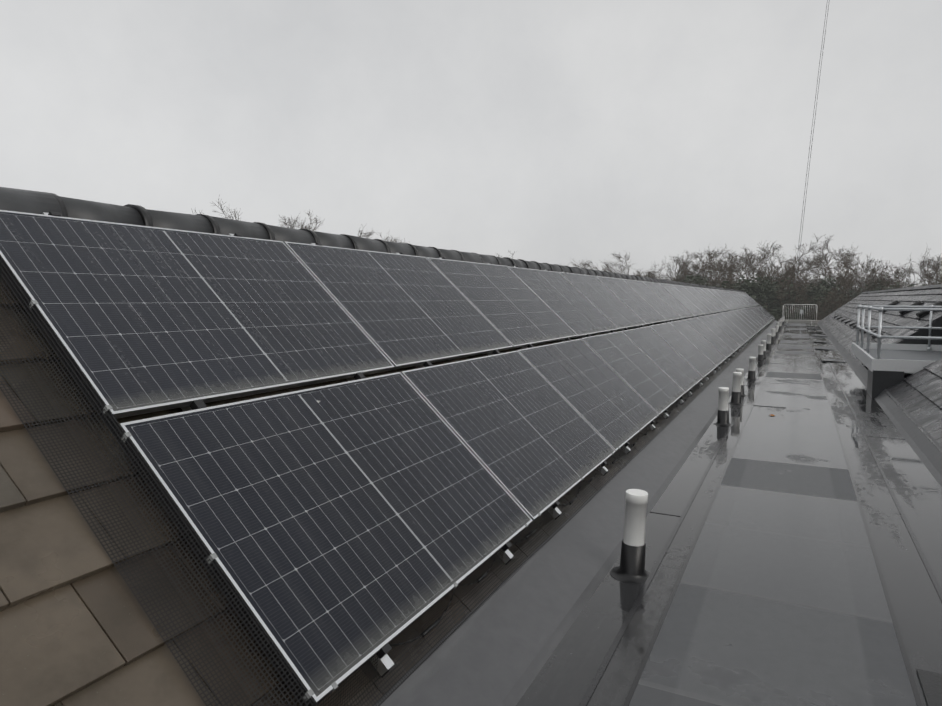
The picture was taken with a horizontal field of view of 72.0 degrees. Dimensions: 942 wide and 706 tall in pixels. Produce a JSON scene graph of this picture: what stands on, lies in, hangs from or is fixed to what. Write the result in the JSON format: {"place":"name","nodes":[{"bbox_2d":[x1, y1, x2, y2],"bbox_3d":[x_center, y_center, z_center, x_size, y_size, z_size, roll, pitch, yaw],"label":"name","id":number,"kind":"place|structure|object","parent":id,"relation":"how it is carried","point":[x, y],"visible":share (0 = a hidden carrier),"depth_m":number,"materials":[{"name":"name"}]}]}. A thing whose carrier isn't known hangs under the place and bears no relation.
{"place":"outdoors","nodes":[
{"label":"outdoors","id":0,"kind":"place"},
{"bbox_2d":[0,0,941,292],"label":"sky","id":1,"kind":"structure","parent":0,"point":[558,132],"materials":[{"name":"grey"}]},
{"bbox_2d":[794,0,828,291],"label":"radio mast","id":2,"kind":"object","parent":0,"point":[810,141],"visible":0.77,"depth_m":69.53,"materials":[{"name":"grey metal"}]},
{"label":"ground","id":3,"kind":"structure","parent":0,"visible":0},
{"bbox_2d":[191,195,241,220],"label":"tree","id":4,"kind":"object","parent":3,"relation":"on","point":[232,218],"visible":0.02,"depth_m":54.54,"materials":[{"name":"brown plant"}]},
{"bbox_2d":[278,209,322,230],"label":"tree","id":5,"kind":"object","parent":3,"relation":"on","point":[302,226],"depth_m":61.98,"materials":[{"name":"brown plant"}]},
{"bbox_2d":[357,224,409,242],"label":"tree","id":6,"kind":"object","parent":3,"relation":"on","point":[361,233],"depth_m":73.30,"materials":[{"name":"brown plant"}]},
{"bbox_2d":[560,258,590,267],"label":"tree","id":7,"kind":"object","parent":3,"relation":"on","point":[579,264],"depth_m":84.32,"materials":[{"name":"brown plant"}]},
{"bbox_2d":[588,252,661,275],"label":"tree","id":8,"kind":"object","parent":3,"relation":"on","point":[608,268],"visible":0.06,"depth_m":84.64,"materials":[{"name":"brown plant"}]},
{"bbox_2d":[634,266,666,279],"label":"tree","id":9,"kind":"object","parent":3,"relation":"on","point":[648,273],"visible":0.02,"depth_m":90.45,"materials":[{"name":"brown plant"}]},
{"bbox_2d":[634,261,670,278],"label":"tree","id":10,"kind":"object","parent":3,"relation":"on","point":[649,272],"depth_m":68.95,"materials":[{"name":"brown plant"}]},
{"bbox_2d":[622,255,718,285],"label":"tree","id":11,"kind":"object","parent":3,"relation":"on","point":[684,270],"visible":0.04,"depth_m":70.86,"materials":[{"name":"brown plant"}]},
{"bbox_2d":[646,250,694,279],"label":"tree","id":12,"kind":"object","parent":3,"relation":"on","point":[678,262],"visible":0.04,"depth_m":82.18,"materials":[{"name":"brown plant"}]},
{"bbox_2d":[681,250,754,283],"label":"tree","id":13,"kind":"object","parent":3,"relation":"on","point":[734,255],"visible":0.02,"depth_m":103.68,"materials":[{"name":"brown plant"}]},
{"bbox_2d":[676,270,771,308],"bbox_3d":[21.749,-1.125,59.161,13.640,12.977,17.169,2,5,27],"label":"evergreen tree","id":14,"kind":"object","parent":3,"relation":"on","point":[741,286],"visible":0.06,"depth_m":56.03,"materials":[{"name":"green plant"}]},
{"bbox_2d":[665,247,799,311],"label":"tree","id":15,"kind":"object","parent":3,"relation":"on","point":[737,266],"visible":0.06,"depth_m":73.61,"materials":[{"name":"brown plant"}]},
{"bbox_2d":[670,250,806,317],"bbox_3d":[21.804,-2.612,62.880,19.976,15.224,16.035,1,5,15],"label":"tree","id":16,"kind":"object","parent":3,"relation":"on","point":[722,268],"visible":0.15,"depth_m":63.19,"materials":[{"name":"brown plant"}]},
{"bbox_2d":[680,246,801,307],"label":"tree","id":17,"kind":"object","parent":3,"relation":"on","point":[713,281],"visible":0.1,"depth_m":66.38,"materials":[{"name":"brown plant"}]},
{"bbox_2d":[713,277,789,316],"bbox_3d":[25.452,-0.519,56.593,15.031,12.151,16.239,-3,5,-28],"label":"evergreen tree","id":18,"kind":"object","parent":3,"relation":"on","point":[764,290],"visible":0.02,"depth_m":55.76,"materials":[{"name":"green plant"}]},
{"bbox_2d":[697,242,821,289],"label":"tree","id":19,"kind":"object","parent":3,"relation":"on","point":[765,262],"visible":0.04,"depth_m":89.18,"materials":[{"name":"brown plant"}]},
{"bbox_2d":[702,234,859,299],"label":"tree","id":20,"kind":"object","parent":3,"relation":"on","point":[764,257],"visible":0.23,"depth_m":72.73,"materials":[{"name":"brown plant"}]},
{"bbox_2d":[713,250,853,319],"bbox_3d":[26.588,-1.702,55.964,14.738,14.458,12.043,4,6,37],"label":"tree","id":21,"kind":"object","parent":3,"relation":"on","point":[792,276],"visible":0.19,"depth_m":53.75,"materials":[{"name":"brown plant"}]},
{"bbox_2d":[744,251,822,296],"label":"tree","id":22,"kind":"object","parent":3,"relation":"on","point":[800,260],"visible":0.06,"depth_m":74.76,"materials":[{"name":"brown plant"}]},
{"bbox_2d":[773,251,820,289],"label":"tree","id":23,"kind":"object","parent":3,"relation":"on","point":[787,266],"visible":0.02,"depth_m":83.58,"materials":[{"name":"brown plant"}]},
{"bbox_2d":[754,277,844,320],"bbox_3d":[28.253,-0.826,58.181,12.427,12.594,18.829,2,5,27],"label":"evergreen tree","id":24,"kind":"object","parent":3,"relation":"on","point":[774,299],"visible":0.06,"depth_m":56.58,"materials":[{"name":"green plant"}]},
{"bbox_2d":[759,274,840,319],"bbox_3d":[32.292,-0.865,58.316,14.217,12.496,11.551,-1,5,-16],"label":"evergreen tree","id":25,"kind":"object","parent":3,"relation":"on","point":[814,293],"visible":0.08,"depth_m":56.95,"materials":[{"name":"green plant"}]},
{"bbox_2d":[805,251,860,290],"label":"tree","id":26,"kind":"object","parent":3,"relation":"on","point":[833,262],"visible":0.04,"depth_m":88.99,"materials":[{"name":"brown plant"}]},
{"bbox_2d":[785,243,901,313],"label":"tree","id":27,"kind":"object","parent":3,"relation":"on","point":[827,263],"visible":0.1,"depth_m":71.25,"materials":[{"name":"brown plant"}]},
{"bbox_2d":[784,244,909,319],"bbox_3d":[36.956,-2.697,60.912,15.408,15.674,15.310,1,5,9],"label":"tree","id":28,"kind":"object","parent":3,"relation":"on","point":[845,283],"visible":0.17,"depth_m":60.66,"materials":[{"name":"brown plant"}]},
{"bbox_2d":[800,252,899,294],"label":"tree","id":29,"kind":"object","parent":3,"relation":"on","point":[866,269],"visible":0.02,"depth_m":80.41,"materials":[{"name":"brown plant"}]},
{"bbox_2d":[801,274,924,316],"bbox_3d":[34.320,-0.739,57.854,12.449,12.397,13.781,-1,5,-13],"label":"evergreen tree","id":30,"kind":"object","parent":3,"relation":"on","point":[851,291],"visible":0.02,"depth_m":57.42,"materials":[{"name":"green plant"}]},
{"bbox_2d":[822,254,940,309],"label":"tree","id":31,"kind":"object","parent":3,"relation":"on","point":[874,277],"visible":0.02,"depth_m":53.08,"materials":[{"name":"brown plant"}]},
{"bbox_2d":[840,254,941,302],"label":"tree","id":32,"kind":"object","parent":3,"relation":"on","point":[902,273],"depth_m":54.04,"materials":[{"name":"brown plant"}]},
{"bbox_2d":[853,243,941,294],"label":"tree","id":33,"kind":"object","parent":3,"relation":"on","point":[925,264],"visible":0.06,"depth_m":71.66,"materials":[{"name":"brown plant"}]},
{"bbox_2d":[876,258,935,288],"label":"tree","id":34,"kind":"object","parent":3,"relation":"on","point":[907,284],"visible":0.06,"depth_m":80.87,"materials":[{"name":"brown plant"}]},
{"bbox_2d":[913,257,937,285],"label":"tree","id":35,"kind":"object","parent":3,"relation":"on","point":[924,271],"visible":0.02,"depth_m":77.74,"materials":[{"name":"brown plant"}]},
{"bbox_2d":[914,255,941,285],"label":"tree","id":36,"kind":"object","parent":3,"relation":"on","point":[927,272],"visible":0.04,"depth_m":61.11,"materials":[{"name":"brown plant"}]},
{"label":"building walls","id":37,"kind":"object","parent":3,"relation":"on","visible":0},
{"bbox_2d":[516,322,941,705],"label":"flat roof","id":38,"kind":"structure","parent":37,"relation":"on","point":[567,672],"depth_m":3.96,"materials":[{"name":"grey rubber"}]},
{"bbox_2d":[374,320,777,705],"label":"upstand membrane","id":39,"kind":"object","parent":38,"relation":"on","point":[498,647],"visible":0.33,"depth_m":3.10,"materials":[{"name":"grey rubber"}]},
{"bbox_2d":[610,489,648,582],"bbox_3d":[0.877,0.971,3.485,0.230,0.461,0.230,2,6,-3],"label":"vent pipe","id":40,"kind":"object","parent":38,"relation":"on","point":[630,568],"visible":1,"depth_m":3.44,"materials":[{"name":"white plastic"}]},
{"bbox_2d":[714,387,732,425],"bbox_3d":[2.985,0.629,7.674,0.230,0.441,0.230,-1,4,-2],"label":"vent pipe","id":41,"kind":"object","parent":38,"relation":"on","point":[723,416],"visible":1,"depth_m":7.63,"materials":[{"name":"white plastic"}]},
{"bbox_2d":[728,372,743,404],"bbox_3d":[3.758,0.498,9.178,0.230,0.451,0.230,-2,6,-19],"label":"vent pipe","id":42,"kind":"object","parent":38,"relation":"on","point":[736,395],"visible":0.96,"depth_m":9.13,"materials":[{"name":"white plastic"}]},
{"bbox_2d":[736,368,746,395],"bbox_3d":[4.140,0.449,9.997,0.230,0.412,0.230,-4,5,-36],"label":"vent pipe","id":43,"kind":"object","parent":38,"relation":"on","point":[742,380],"visible":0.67,"depth_m":9.94,"materials":[{"name":"white plastic"}]},
{"bbox_2d":[745,357,756,379],"bbox_3d":[5.166,0.282,11.928,0.230,0.422,0.230,0,7,7],"label":"vent pipe","id":44,"kind":"object","parent":38,"relation":"on","point":[752,372],"visible":1,"depth_m":11.88,"materials":[{"name":"white plastic"}]},
{"bbox_2d":[579,322,941,705],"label":"roof seams","id":45,"kind":"object","parent":38,"relation":"on","point":[601,669],"visible":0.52,"depth_m":3.85,"materials":[{"name":"grey rubber"}]},
{"bbox_2d":[757,345,763,360],"bbox_3d":[6.931,-0.004,15.515,0.230,0.391,0.230,3,5,35],"label":"vent pipe","id":46,"kind":"object","parent":38,"relation":"on","point":[760,353],"visible":1,"depth_m":15.47,"materials":[{"name":"white plastic"}]},
{"bbox_2d":[761,340,766,357],"bbox_3d":[7.354,-0.099,16.307,0.230,0.447,0.230,3,5,43],"label":"vent pipe","id":47,"kind":"object","parent":38,"relation":"on","point":[763,342],"visible":0.69,"depth_m":16.25,"materials":[{"name":"white plastic"}]},
{"bbox_2d":[766,334,771,349],"bbox_3d":[8.664,-0.324,18.872,0.230,0.467,0.230,7,10,44],"label":"vent pipe","id":48,"kind":"object","parent":38,"relation":"on","point":[768,345],"visible":0.94,"depth_m":18.83,"materials":[{"name":"white plastic"}]},
{"bbox_2d":[629,323,916,705],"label":"walkway strip","id":49,"kind":"object","parent":38,"relation":"on","point":[779,598],"visible":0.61,"depth_m":3.33,"materials":[{"name":"grey rubber"}]},
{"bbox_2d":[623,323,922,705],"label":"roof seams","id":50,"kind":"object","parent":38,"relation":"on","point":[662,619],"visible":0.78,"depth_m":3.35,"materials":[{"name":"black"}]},
{"bbox_2d":[771,328,774,341],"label":"vent pipe","id":51,"kind":"object","parent":38,"relation":"on","point":[772,335],"visible":0.85,"depth_m":22.31,"materials":[{"name":"white plastic"}]},
{"bbox_2d":[778,320,819,322],"bbox_3d":[20.531,-1.992,40.562,2.390,0.160,0.320,2,5,27],"label":"kerb coping","id":52,"kind":"object","parent":38,"relation":"on","point":[805,321],"visible":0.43,"depth_m":40.36,"materials":[{"name":"concrete"}]},
{"bbox_2d":[783,304,816,322],"bbox_3d":[20.279,-2.442,40.079,1.939,1.138,0.560,2,5,27],"label":"crowd barrier","id":53,"kind":"object","parent":38,"relation":"on","point":[801,312],"visible":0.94,"depth_m":40.00,"materials":[{"name":"grey metal"}]},
{"bbox_2d":[784,324,846,362],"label":"loose walkway sheets","id":54,"kind":"object","parent":38,"relation":"on","point":[831,359],"visible":0.98,"depth_m":19.52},
{"bbox_2d":[817,322,941,486],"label":"upstand membrane","id":55,"kind":"object","parent":38,"relation":"on","point":[926,451],"visible":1,"depth_m":7.36,"materials":[{"name":"grey rubber"}]},
{"bbox_2d":[916,669,941,705],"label":"rubber mat","id":56,"kind":"object","parent":38,"relation":"on","point":[931,684],"visible":1,"depth_m":2.48,"materials":[{"name":"grey rubber"}]},
{"bbox_3d":[11.550,-0.567,14.934,4.771,2.010,52.198,2,5,27],"label":"roof underlay","id":57,"kind":"object","parent":37,"relation":"on","visible":0},
{"bbox_2d":[819,287,941,452],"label":"roof tiles","id":58,"kind":"object","parent":57,"relation":"on","point":[917,396],"visible":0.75,"depth_m":14.42,"materials":[{"name":"grey concrete"}]},
{"bbox_2d":[834,300,941,337],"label":"roof tile vents","id":59,"kind":"object","parent":58,"relation":"on","point":[920,314],"visible":0.44,"depth_m":16.31,"materials":[{"name":"black plastic"}]},
{"bbox_2d":[861,284,941,293],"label":"roof ridge","id":60,"kind":"structure","parent":58,"relation":"on","point":[923,287],"depth_m":21.71,"materials":[{"name":"grey tile"}]},
{"bbox_2d":[864,317,941,397],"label":"platform well and plinth","id":61,"kind":"object","parent":58,"relation":"on","point":[878,382],"visible":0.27,"depth_m":9.72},
{"bbox_2d":[851,343,941,376],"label":"platform","id":62,"kind":"structure","parent":61,"relation":"on","point":[908,359],"depth_m":11.35,"materials":[{"name":"metal"}]},
{"bbox_2d":[856,305,941,358],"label":"railing","id":63,"kind":"object","parent":62,"relation":"on","point":[882,308],"visible":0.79,"depth_m":11.20,"materials":[{"name":"metal"}]},
{"bbox_3d":[6.326,-0.930,17.537,1.993,1.807,52.198,2,5,27],"label":"roof underlay","id":64,"kind":"object","parent":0,"visible":0},
{"bbox_2d":[0,274,774,705],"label":"roof tiles","id":65,"kind":"object","parent":64,"relation":"on","point":[76,626],"depth_m":1.94,"materials":[{"name":"brown tile"}]},
{"bbox_2d":[0,187,743,291],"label":"roof ridge tiles","id":66,"kind":"object","parent":65,"relation":"on","point":[25,201],"visible":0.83,"depth_m":3.96,"materials":[{"name":"black tile"}]},
{"bbox_2d":[0,217,774,705],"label":"wire mesh","id":67,"kind":"object","parent":65,"relation":"on","point":[270,649],"visible":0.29,"depth_m":2.14,"materials":[{"name":"black metal"}]},
{"bbox_2d":[29,300,770,701],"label":"mesh clips","id":68,"kind":"object","parent":67,"relation":"attached to","point":[211,556],"visible":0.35,"depth_m":2.22,"materials":[{"name":"grey plastic"}]},
{"bbox_2d":[43,211,774,677],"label":"mounting rails","id":69,"kind":"object","parent":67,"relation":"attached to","point":[385,663],"visible":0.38,"depth_m":3.80,"materials":[{"name":"metal"}]},
{"bbox_2d":[0,210,774,701],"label":"solar array","id":70,"kind":"object","parent":69,"relation":"on","point":[344,530],"visible":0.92,"depth_m":3.14,"materials":[{"name":"black glass"}]},
{"bbox_2d":[389,327,765,645],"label":"dc cables","id":71,"kind":"object","parent":67,"relation":"on","point":[437,621],"visible":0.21,"depth_m":3.05,"materials":[{"name":"black plastic"}]}
]}

